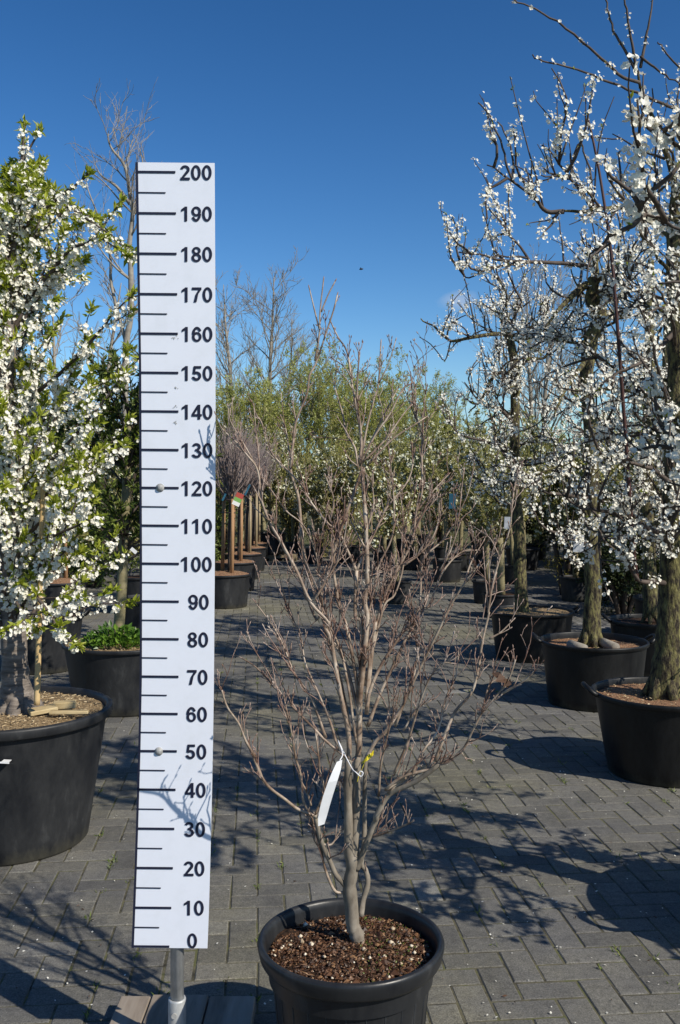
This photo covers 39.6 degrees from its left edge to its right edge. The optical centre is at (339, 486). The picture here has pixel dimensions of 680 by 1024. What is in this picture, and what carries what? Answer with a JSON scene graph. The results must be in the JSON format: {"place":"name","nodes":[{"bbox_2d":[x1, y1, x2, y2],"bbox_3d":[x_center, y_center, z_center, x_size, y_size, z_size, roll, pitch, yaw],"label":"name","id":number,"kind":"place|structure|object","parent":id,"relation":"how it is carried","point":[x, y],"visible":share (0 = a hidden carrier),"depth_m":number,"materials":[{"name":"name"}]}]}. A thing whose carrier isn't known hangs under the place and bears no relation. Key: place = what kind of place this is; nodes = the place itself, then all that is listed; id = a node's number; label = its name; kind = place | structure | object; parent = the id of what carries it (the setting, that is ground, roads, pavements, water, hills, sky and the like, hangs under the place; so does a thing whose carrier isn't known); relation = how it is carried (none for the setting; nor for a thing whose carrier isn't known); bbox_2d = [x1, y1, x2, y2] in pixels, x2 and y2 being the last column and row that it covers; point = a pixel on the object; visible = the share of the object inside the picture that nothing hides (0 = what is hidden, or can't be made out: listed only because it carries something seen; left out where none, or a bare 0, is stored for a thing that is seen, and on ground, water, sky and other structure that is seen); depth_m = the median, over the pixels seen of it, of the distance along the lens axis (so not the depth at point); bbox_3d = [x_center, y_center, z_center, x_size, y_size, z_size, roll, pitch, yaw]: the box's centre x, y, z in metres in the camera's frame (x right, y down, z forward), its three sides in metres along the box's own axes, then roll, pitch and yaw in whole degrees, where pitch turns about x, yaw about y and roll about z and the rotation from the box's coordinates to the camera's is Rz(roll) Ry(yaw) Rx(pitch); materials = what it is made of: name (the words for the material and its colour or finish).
{"place":"outdoors","nodes":[
{"label":"outdoors","id":0,"kind":"place"},
{"bbox_2d":[55,491,558,545],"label":"ground","id":1,"kind":"structure","parent":0,"point":[307,543],"depth_m":32.50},
{"bbox_2d":[22,475,63,583],"bbox_3d":[-5.373,0.580,15.316,2.023,2.177,2.028,0,0,24],"label":"shrub","id":2,"kind":"object","parent":1,"relation":"on","point":[26,570],"visible":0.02,"depth_m":15.27,"materials":[{"name":"green plant"}]},
{"bbox_2d":[16,283,104,447],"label":"bare tree","id":3,"kind":"object","parent":1,"relation":"on","point":[54,355],"visible":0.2,"depth_m":33.35,"materials":[{"name":"brown plant"}]},
{"bbox_2d":[55,453,118,571],"bbox_3d":[-4.501,0.434,17.784,2.312,2.488,2.318,0,0,-40],"label":"shrub","id":4,"kind":"object","parent":1,"relation":"on","point":[101,478],"visible":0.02,"depth_m":17.74,"materials":[{"name":"green plant"}]},
{"bbox_2d":[44,253,138,497],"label":"bare tree","id":5,"kind":"object","parent":1,"relation":"on","point":[112,341],"visible":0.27,"depth_m":30.24,"materials":[{"name":"brown plant"}]},
{"bbox_2d":[45,473,139,587],"bbox_3d":[-3.955,0.628,15.063,1.927,2.073,1.931,0,0,0],"label":"shrub","id":6,"kind":"object","parent":1,"relation":"on","point":[96,535],"visible":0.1,"depth_m":14.84,"materials":[{"name":"green plant"}]},
{"bbox_2d":[63,78,158,423],"bbox_3d":[-5.375,-3.913,22.173,3.032,11.229,2.609,0,0,0],"label":"bare tree","id":7,"kind":"object","parent":1,"relation":"on","point":[131,202],"visible":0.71,"depth_m":21.95,"materials":[{"name":"brown plant"}]},
{"bbox_2d":[215,492,237,560],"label":"shrub","id":8,"kind":"object","parent":1,"relation":"on","point":[217,521],"visible":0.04,"depth_m":16.78,"materials":[{"name":"green plant"}]},
{"bbox_2d":[215,476,237,542],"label":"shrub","id":9,"kind":"object","parent":1,"relation":"on","point":[218,538],"visible":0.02,"depth_m":19.39,"materials":[{"name":"green plant"}]},
{"bbox_2d":[216,375,254,442],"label":"willow","id":10,"kind":"object","parent":1,"relation":"on","point":[220,412],"visible":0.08,"depth_m":31.61,"materials":[{"name":"green plant"}]},
{"bbox_2d":[215,267,273,426],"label":"bare tree","id":11,"kind":"object","parent":1,"relation":"on","point":[227,355],"visible":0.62,"depth_m":41.91,"materials":[{"name":"brown plant"}]},
{"bbox_2d":[216,363,296,537],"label":"willow","id":12,"kind":"object","parent":1,"relation":"on","point":[229,390],"visible":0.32,"depth_m":30.00,"materials":[{"name":"green plant"}]},
{"bbox_2d":[216,377,316,531],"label":"willow","id":13,"kind":"object","parent":1,"relation":"on","point":[263,513],"visible":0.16,"depth_m":30.78,"materials":[{"name":"green plant"}]},
{"bbox_2d":[216,245,326,519],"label":"bare tree","id":14,"kind":"object","parent":1,"relation":"on","point":[270,358],"visible":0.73,"depth_m":42.60,"materials":[{"name":"brown plant"}]},
{"bbox_2d":[219,380,328,531],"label":"willow","id":15,"kind":"object","parent":1,"relation":"on","point":[275,396],"visible":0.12,"depth_m":32.91,"materials":[{"name":"green plant"}]},
{"bbox_2d":[220,334,375,535],"bbox_3d":[-1.283,-1.696,30.363,5.232,6.801,4.759,0,0,0],"label":"willow","id":16,"kind":"object","parent":1,"relation":"on","point":[317,418],"visible":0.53,"depth_m":30.58,"materials":[{"name":"green plant"}]},
{"bbox_2d":[274,306,328,438],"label":"bare tree","id":17,"kind":"object","parent":1,"relation":"on","point":[292,344],"visible":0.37,"depth_m":46.97,"materials":[{"name":"brown plant"}]},
{"bbox_2d":[301,350,356,443],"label":"bare tree","id":18,"kind":"object","parent":1,"relation":"on","point":[331,382],"visible":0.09,"depth_m":48.12,"materials":[{"name":"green plant"}]},
{"bbox_2d":[280,337,421,533],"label":"willow","id":19,"kind":"object","parent":1,"relation":"on","point":[316,386],"visible":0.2,"depth_m":32.10,"materials":[{"name":"green plant"}]},
{"bbox_2d":[299,363,420,522],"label":"willow","id":20,"kind":"object","parent":1,"relation":"on","point":[354,417],"visible":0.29,"depth_m":30.73,"materials":[{"name":"green plant"}]},
{"bbox_2d":[297,343,440,519],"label":"willow","id":21,"kind":"object","parent":1,"relation":"on","point":[385,379],"visible":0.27,"depth_m":31.43,"materials":[{"name":"green plant"}]},
{"bbox_2d":[326,373,413,529],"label":"willow","id":22,"kind":"object","parent":1,"relation":"on","point":[369,411],"visible":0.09,"depth_m":32.33,"materials":[{"name":"green plant"}]},
{"bbox_2d":[393,380,444,531],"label":"willow","id":23,"kind":"object","parent":1,"relation":"on","point":[430,431],"visible":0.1,"depth_m":33.84,"materials":[{"name":"green plant"}]},
{"bbox_2d":[404,363,492,529],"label":"willow","id":24,"kind":"object","parent":1,"relation":"on","point":[450,383],"visible":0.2,"depth_m":34.92,"materials":[{"name":"green plant"}]},
{"bbox_2d":[427,388,482,529],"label":"willow","id":25,"kind":"object","parent":1,"relation":"on","point":[458,418],"visible":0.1,"depth_m":35.01,"materials":[{"name":"green plant"}]},
{"bbox_2d":[441,419,484,530],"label":"willow","id":26,"kind":"object","parent":1,"relation":"on","point":[463,428],"visible":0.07,"depth_m":33.74,"materials":[{"name":"green plant"}]},
{"bbox_2d":[450,242,561,523],"bbox_3d":[7.294,-4.139,39.637,4.313,11.688,4.576,0,0,-12],"label":"bare tree","id":27,"kind":"object","parent":1,"relation":"on","point":[529,386],"visible":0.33,"depth_m":39.81,"materials":[{"name":"plant"}]},
{"bbox_2d":[507,247,608,527],"bbox_3d":[8.425,-3.788,35.608,4.296,10.972,4.049,0,0,-36],"label":"bare tree","id":28,"kind":"object","parent":1,"relation":"on","point":[545,395],"visible":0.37,"depth_m":35.85,"materials":[{"name":"brown plant"}]},
{"bbox_2d":[525,441,616,549],"bbox_3d":[4.808,0.287,19.611,2.582,2.740,2.449,0,0,-15],"label":"shrub","id":29,"kind":"object","parent":1,"relation":"on","point":[530,527],"visible":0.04,"depth_m":19.43,"materials":[{"name":"green plant"}]},
{"bbox_2d":[605,448,659,569],"bbox_3d":[5.151,0.418,15.067,2.324,2.466,2.204,0,0,32],"label":"shrub","id":30,"kind":"object","parent":1,"relation":"on","point":[631,468],"visible":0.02,"depth_m":14.77,"materials":[{"name":"green plant"}]},
{"bbox_2d":[0,546,679,1023],"bbox_3d":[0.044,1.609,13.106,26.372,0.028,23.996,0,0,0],"label":"pavement","id":31,"kind":"structure","parent":0,"point":[650,889],"depth_m":4.22,"materials":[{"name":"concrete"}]},
{"bbox_2d":[19,398,95,674],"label":"potted tree","id":32,"kind":"object","parent":31,"relation":"on","point":[53,658],"visible":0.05,"depth_m":8.05,"materials":[{"name":"green plant"}]},
{"bbox_2d":[33,409,105,611],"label":"potted standard tree","id":33,"kind":"object","parent":31,"relation":"on","point":[54,588],"visible":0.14,"depth_m":11.35,"materials":[{"name":"green plant"}]},
{"bbox_2d":[0,114,139,866],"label":"potted tree","id":34,"kind":"object","parent":31,"relation":"on","point":[48,774],"visible":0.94,"depth_m":4.14,"materials":[{"name":"white plant"}]},
{"bbox_2d":[34,471,45,705],"bbox_3d":[-1.318,0.437,4.158,0.029,1.042,0.067,0,0,28],"label":"bamboo cane","id":35,"kind":"object","parent":34,"relation":"in","point":[37,681],"visible":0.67,"depth_m":4.14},
{"bbox_2d":[28,704,57,715],"bbox_3d":[-1.320,0.993,4.199,0.120,0.020,0.055,-5,9,-31],"label":"wood offcut","id":36,"kind":"object","parent":34,"relation":"on","point":[40,710],"visible":0.94,"depth_m":4.18,"materials":[{"name":"beige wood"}]},
{"bbox_2d":[53,700,76,708],"bbox_3d":[-1.247,0.988,4.279,0.100,0.030,0.045,-2,3,-9],"label":"wood offcut","id":37,"kind":"object","parent":34,"relation":"on","point":[66,704],"visible":0.79,"depth_m":4.26,"materials":[{"name":"beige wood"}]},
{"bbox_2d":[49,710,88,714],"bbox_3d":[-1.195,0.996,4.170,0.170,0.014,0.035,0,0,-3],"label":"wood offcut","id":38,"kind":"object","parent":34,"relation":"on","point":[62,712],"visible":1,"depth_m":4.16,"materials":[{"name":"beige wood"}]},
{"bbox_2d":[102,421,139,630],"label":"potted tree","id":39,"kind":"object","parent":31,"relation":"on","point":[132,615],"visible":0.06,"depth_m":9.30,"materials":[{"name":"green plant"}]},
{"bbox_2d":[111,464,139,594],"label":"potted tree","id":40,"kind":"object","parent":31,"relation":"on","point":[133,584],"visible":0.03,"depth_m":11.68,"materials":[{"name":"black plant"}]},
{"bbox_2d":[50,343,222,717],"bbox_3d":[-1.545,0.220,6.861,1.349,2.759,1.100,0,0,0],"label":"potted tree","id":41,"kind":"object","parent":31,"relation":"on","point":[113,673],"visible":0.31,"depth_m":6.67,"materials":[{"name":"green plant"}]},
{"bbox_2d":[80,620,139,648],"bbox_3d":[-1.589,1.053,6.723,0.526,0.207,0.400,0,0,0],"label":"leafy plant","id":42,"kind":"object","parent":41,"relation":"in","point":[128,637],"visible":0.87,"depth_m":6.65,"materials":[{"name":"green plant"}]},
{"bbox_2d":[109,162,254,1023],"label":"measuring stand","id":43,"kind":"object","parent":31,"relation":"on","point":[175,214],"visible":1,"depth_m":2.58,"materials":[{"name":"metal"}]},
{"bbox_2d":[215,444,244,559],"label":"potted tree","id":44,"kind":"object","parent":31,"relation":"on","point":[226,528],"visible":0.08,"depth_m":20.51,"materials":[{"name":"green plant"}]},
{"bbox_2d":[214,401,284,608],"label":"potted standard tree","id":45,"kind":"object","parent":31,"relation":"on","point":[231,588],"visible":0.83,"depth_m":12.44,"materials":[{"name":"brown plant"}]},
{"bbox_2d":[232,492,243,506],"bbox_3d":[-1.328,0.170,12.300,0.100,0.170,0.004,25,-4,-8],"label":"plant tag","id":46,"kind":"object","parent":45,"relation":"attached to","point":[238,498],"visible":1,"depth_m":12.30,"materials":[{"name":"multicoloured plastic"}]},
{"bbox_2d":[215,412,285,590],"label":"potted standard tree","id":47,"kind":"object","parent":31,"relation":"on","point":[242,564],"visible":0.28,"depth_m":14.48,"materials":[{"name":"brown plant"}]},
{"bbox_2d":[219,424,285,578],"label":"potted standard tree","id":48,"kind":"object","parent":31,"relation":"on","point":[248,554],"visible":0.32,"depth_m":16.31,"materials":[{"name":"brown plant"}]},
{"bbox_2d":[235,430,280,564],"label":"potted standard tree","id":49,"kind":"object","parent":31,"relation":"on","point":[263,544],"visible":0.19,"depth_m":19.38,"materials":[{"name":"brown plant"}]},
{"bbox_2d":[234,427,284,570],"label":"potted standard tree","id":50,"kind":"object","parent":31,"relation":"on","point":[256,548],"visible":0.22,"depth_m":17.94,"materials":[{"name":"brown plant"}]},
{"bbox_2d":[223,415,298,531],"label":"potted tree","id":51,"kind":"object","parent":31,"relation":"on","point":[280,435],"visible":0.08,"depth_m":22.53,"materials":[{"name":"green plant"}]},
{"bbox_2d":[267,553,297,560],"bbox_3d":[-1.450,1.536,20.600,1.040,0.122,0.850,0,0,0],"label":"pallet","id":52,"kind":"object","parent":31,"relation":"on","point":[272,557],"visible":0.42,"depth_m":20.18,"materials":[{"name":"brown wood"}]},
{"bbox_2d":[260,433,302,554],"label":"potted tree","id":53,"kind":"object","parent":52,"relation":"on","point":[273,540],"visible":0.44,"depth_m":20.45,"materials":[{"name":"green plant"}]},
{"bbox_2d":[263,451,317,554],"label":"potted tree","id":54,"kind":"object","parent":31,"relation":"on","point":[289,544],"visible":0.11,"depth_m":21.91,"materials":[{"name":"green plant"}]},
{"bbox_2d":[272,420,313,547],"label":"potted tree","id":55,"kind":"object","parent":31,"relation":"on","point":[286,522],"visible":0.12,"depth_m":23.86,"materials":[{"name":"green plant"}]},
{"bbox_2d":[277,441,340,563],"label":"potted tree","id":56,"kind":"object","parent":31,"relation":"on","point":[321,497],"visible":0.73,"depth_m":19.41,"materials":[{"name":"green plant"}]},
{"bbox_2d":[295,457,324,547],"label":"potted tree","id":57,"kind":"object","parent":31,"relation":"on","point":[317,527],"visible":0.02,"depth_m":23.27,"materials":[{"name":"green plant"}]},
{"bbox_2d":[16,631,659,1002],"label":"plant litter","id":58,"kind":"object","parent":31,"relation":"on","point":[504,995],"visible":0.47,"depth_m":3.55,"materials":[{"name":"brown plant"}]},
{"bbox_2d":[303,411,373,556],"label":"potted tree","id":59,"kind":"object","parent":31,"relation":"on","point":[335,493],"visible":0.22,"depth_m":20.88,"materials":[{"name":"green plant"}]},
{"bbox_2d":[11,617,679,1022],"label":"fallen petals","id":60,"kind":"object","parent":31,"relation":"on","point":[405,835],"visible":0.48,"depth_m":3.45,"materials":[{"name":"white plant"}]},
{"bbox_2d":[311,425,383,563],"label":"potted tree","id":61,"kind":"object","parent":31,"relation":"on","point":[354,550],"visible":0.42,"depth_m":19.75,"materials":[{"name":"green plant"}]},
{"bbox_2d":[332,444,387,550],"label":"potted tree","id":62,"kind":"object","parent":31,"relation":"on","point":[372,544],"visible":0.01,"depth_m":23.30,"materials":[{"name":"black plant"}]},
{"bbox_2d":[338,420,419,569],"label":"potted tree","id":63,"kind":"object","parent":31,"relation":"on","point":[381,455],"visible":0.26,"depth_m":17.99,"materials":[{"name":"green plant"}]},
{"bbox_2d":[364,421,401,538],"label":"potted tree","id":64,"kind":"object","parent":31,"relation":"on","point":[388,536],"visible":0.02,"depth_m":24.24,"materials":[{"name":"green plant"}]},
{"bbox_2d":[214,277,552,1023],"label":"potted shrub","id":65,"kind":"object","parent":31,"relation":"on","point":[350,957],"visible":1,"depth_m":2.52,"materials":[{"name":"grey plant"}]},
{"bbox_2d":[318,740,363,825],"bbox_3d":[-0.002,0.766,2.445,0.116,0.210,0.053,0,0,-20],"label":"plant label","id":66,"kind":"object","parent":65,"relation":"hanging from","point":[328,795],"visible":1,"depth_m":2.42,"materials":[{"name":"white plastic"}]},
{"bbox_2d":[357,750,373,781],"bbox_3d":[0.067,0.730,2.461,0.045,0.084,0.026,0,0,0],"label":"yellow ribbon","id":67,"kind":"object","parent":65,"relation":"attached to","point":[368,756],"visible":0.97,"depth_m":2.46,"materials":[{"name":"yellow plastic"}]},
{"bbox_2d":[322,420,444,603],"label":"potted tree","id":68,"kind":"object","parent":31,"relation":"on","point":[405,584],"visible":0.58,"depth_m":13.02,"materials":[{"name":"green plant"}]},
{"bbox_2d":[358,417,417,556],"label":"potted tree","id":69,"kind":"object","parent":31,"relation":"on","point":[398,541],"visible":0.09,"depth_m":21.32,"materials":[{"name":"green plant"}]},
{"bbox_2d":[371,428,452,569],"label":"potted tree","id":70,"kind":"object","parent":31,"relation":"on","point":[413,564],"visible":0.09,"depth_m":18.01,"materials":[{"name":"green plant"}]},
{"bbox_2d":[381,414,453,550],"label":"potted tree","id":71,"kind":"object","parent":31,"relation":"on","point":[442,449],"visible":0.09,"depth_m":23.15,"materials":[{"name":"green plant"}]},
{"bbox_2d":[421,430,466,547],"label":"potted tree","id":72,"kind":"object","parent":31,"relation":"on","point":[438,535],"visible":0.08,"depth_m":24.12,"materials":[{"name":"green plant"}]},
{"bbox_2d":[425,474,467,557],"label":"potted tree","id":73,"kind":"object","parent":31,"relation":"on","point":[438,551],"visible":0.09,"depth_m":20.51,"materials":[{"name":"beige plant"}]},
{"bbox_2d":[407,399,496,582],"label":"potted tree","id":74,"kind":"object","parent":31,"relation":"on","point":[451,573],"visible":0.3,"depth_m":15.82,"materials":[{"name":"green plant"}]},
{"bbox_2d":[411,426,509,570],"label":"potted tree","id":75,"kind":"object","parent":31,"relation":"on","point":[464,565],"visible":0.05,"depth_m":17.86,"materials":[{"name":"green plant"}]},
{"bbox_2d":[453,439,505,575],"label":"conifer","id":76,"kind":"object","parent":31,"relation":"on","point":[480,554],"visible":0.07,"depth_m":17.00,"materials":[{"name":"green plant"}]},
{"bbox_2d":[418,418,544,603],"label":"potted tree","id":77,"kind":"object","parent":31,"relation":"on","point":[479,588],"visible":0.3,"depth_m":12.97,"materials":[{"name":"white plant"}]},
{"bbox_2d":[449,494,455,508],"bbox_3d":[1.499,0.197,12.600,0.090,0.200,0.003,2,0,9],"label":"plant tag","id":78,"kind":"object","parent":77,"relation":"hanging from","point":[450,500],"visible":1,"depth_m":12.60,"materials":[{"name":"blue plastic"}]},
{"bbox_2d":[453,440,532,617],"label":"potted tree","id":79,"kind":"object","parent":31,"relation":"on","point":[486,505],"visible":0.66,"depth_m":11.56,"materials":[{"name":"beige plant"}]},
{"bbox_2d":[420,235,585,663],"bbox_3d":[1.626,-0.343,8.810,1.370,3.885,1.663,0,0,36],"label":"potted tree","id":80,"kind":"object","parent":31,"relation":"on","point":[555,619],"visible":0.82,"depth_m":8.72,"materials":[{"name":"white plant"}]},
{"bbox_2d":[504,517,509,528],"bbox_3d":[1.525,0.332,8.600,0.060,0.110,0.002,2,0,8],"label":"plant tag","id":81,"kind":"object","parent":80,"relation":"attached to","point":[506,520],"visible":0.79,"depth_m":8.60,"materials":[{"name":"white plastic"}]},
{"bbox_2d":[467,439,552,583],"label":"potted tree","id":82,"kind":"object","parent":31,"relation":"on","point":[509,574],"visible":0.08,"depth_m":15.61,"materials":[{"name":"beige plant"}]},
{"bbox_2d":[480,410,564,569],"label":"potted tree","id":83,"kind":"object","parent":31,"relation":"on","point":[532,555],"visible":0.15,"depth_m":18.09,"materials":[{"name":"beige plant"}]},
{"bbox_2d":[503,439,558,559],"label":"potted tree","id":84,"kind":"object","parent":31,"relation":"on","point":[542,555],"visible":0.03,"depth_m":20.45,"materials":[{"name":"green plant"}]},
{"bbox_2d":[531,434,570,550],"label":"potted tree","id":85,"kind":"object","parent":31,"relation":"on","point":[548,545],"visible":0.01,"depth_m":23.30,"materials":[{"name":"green plant"}]},
{"bbox_2d":[438,154,668,712],"bbox_3d":[1.591,-0.438,6.987,1.808,4.076,1.714,0,0,0],"label":"potted tree","id":86,"kind":"object","parent":31,"relation":"on","point":[569,670],"visible":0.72,"depth_m":6.81,"materials":[{"name":"white plant"}]},
{"bbox_2d":[566,640,587,647],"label":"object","id":87,"kind":"object","parent":86,"relation":"on","point":[571,643],"visible":0.62,"depth_m":6.78,"materials":[{"name":"stone"}]},
{"bbox_2d":[573,535,583,551],"bbox_3d":[1.690,0.406,6.700,0.072,0.120,0.002,2,0,8],"label":"plant tag","id":88,"kind":"object","parent":86,"relation":"hanging from","point":[577,547],"visible":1,"depth_m":6.70,"materials":[{"name":"white plastic"}]},
{"bbox_2d":[599,638,619,648],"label":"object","id":89,"kind":"object","parent":86,"relation":"on","point":[606,643],"visible":0.76,"depth_m":6.83,"materials":[{"name":"stone"}]},
{"bbox_2d":[527,426,601,594],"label":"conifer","id":90,"kind":"object","parent":31,"relation":"on","point":[567,568],"visible":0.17,"depth_m":13.83,"materials":[{"name":"green plant"}]},
{"bbox_2d":[478,0,679,788],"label":"potted tree","id":91,"kind":"object","parent":31,"relation":"on","point":[639,718],"visible":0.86,"depth_m":5.09,"materials":[{"name":"white plant"}]},
{"bbox_2d":[523,400,636,601],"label":"potted tree","id":92,"kind":"object","parent":31,"relation":"on","point":[572,590],"visible":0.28,"depth_m":13.20,"materials":[{"name":"beige plant"}]},
{"bbox_2d":[559,439,623,572],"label":"potted tree","id":93,"kind":"object","parent":31,"relation":"on","point":[602,493],"visible":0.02,"depth_m":15.55,"materials":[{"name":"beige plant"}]},
{"bbox_2d":[548,495,640,577],"bbox_3d":[4.145,0.812,14.992,1.549,1.644,1.470,0,0,-30],"label":"shrub","id":94,"kind":"object","parent":31,"relation":"on","point":[559,547],"visible":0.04,"depth_m":14.94,"materials":[{"name":"green plant"}]},
{"bbox_2d":[548,253,667,676],"bbox_3d":[2.538,-0.232,8.269,1.424,3.664,1.631,0,0,9],"label":"potted tree","id":95,"kind":"object","parent":31,"relation":"on","point":[643,624],"visible":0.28,"depth_m":8.15,"materials":[{"name":"white plant"}]},
{"bbox_2d":[571,502,660,615],"bbox_3d":[3.506,0.865,11.649,1.372,1.534,1.446,0,0,-28],"label":"shrub","id":96,"kind":"object","parent":31,"relation":"on","point":[626,586],"visible":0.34,"depth_m":11.52,"materials":[{"name":"green plant"}]},
{"bbox_2d":[582,53,679,531],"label":"potted tree","id":97,"kind":"object","parent":31,"relation":"on","point":[649,194],"visible":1,"depth_m":2.92,"materials":[{"name":"white plant"}]},
{"bbox_2d":[597,314,667,613],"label":"potted tree","id":98,"kind":"object","parent":31,"relation":"on","point":[638,600],"visible":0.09,"depth_m":9.96,"materials":[{"name":"white plant"}]},
{"bbox_2d":[630,428,660,510],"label":"potted tree","id":99,"kind":"object","parent":31,"relation":"on","point":[656,482],"visible":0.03,"depth_m":13.18,"materials":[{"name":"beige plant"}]},
{"bbox_2d":[0,0,679,486],"label":"sky","id":100,"kind":"structure","parent":0,"point":[338,130],"materials":[{"name":"blue"}]},
{"bbox_2d":[427,371,465,444],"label":"bare tree","id":101,"kind":"object","parent":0,"point":[447,397],"visible":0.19,"depth_m":46.01,"materials":[{"name":"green plant"}]},
{"bbox_2d":[486,411,531,448],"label":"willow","id":102,"kind":"object","parent":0,"point":[508,427],"visible":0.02,"depth_m":32.90,"materials":[{"name":"green plant"}]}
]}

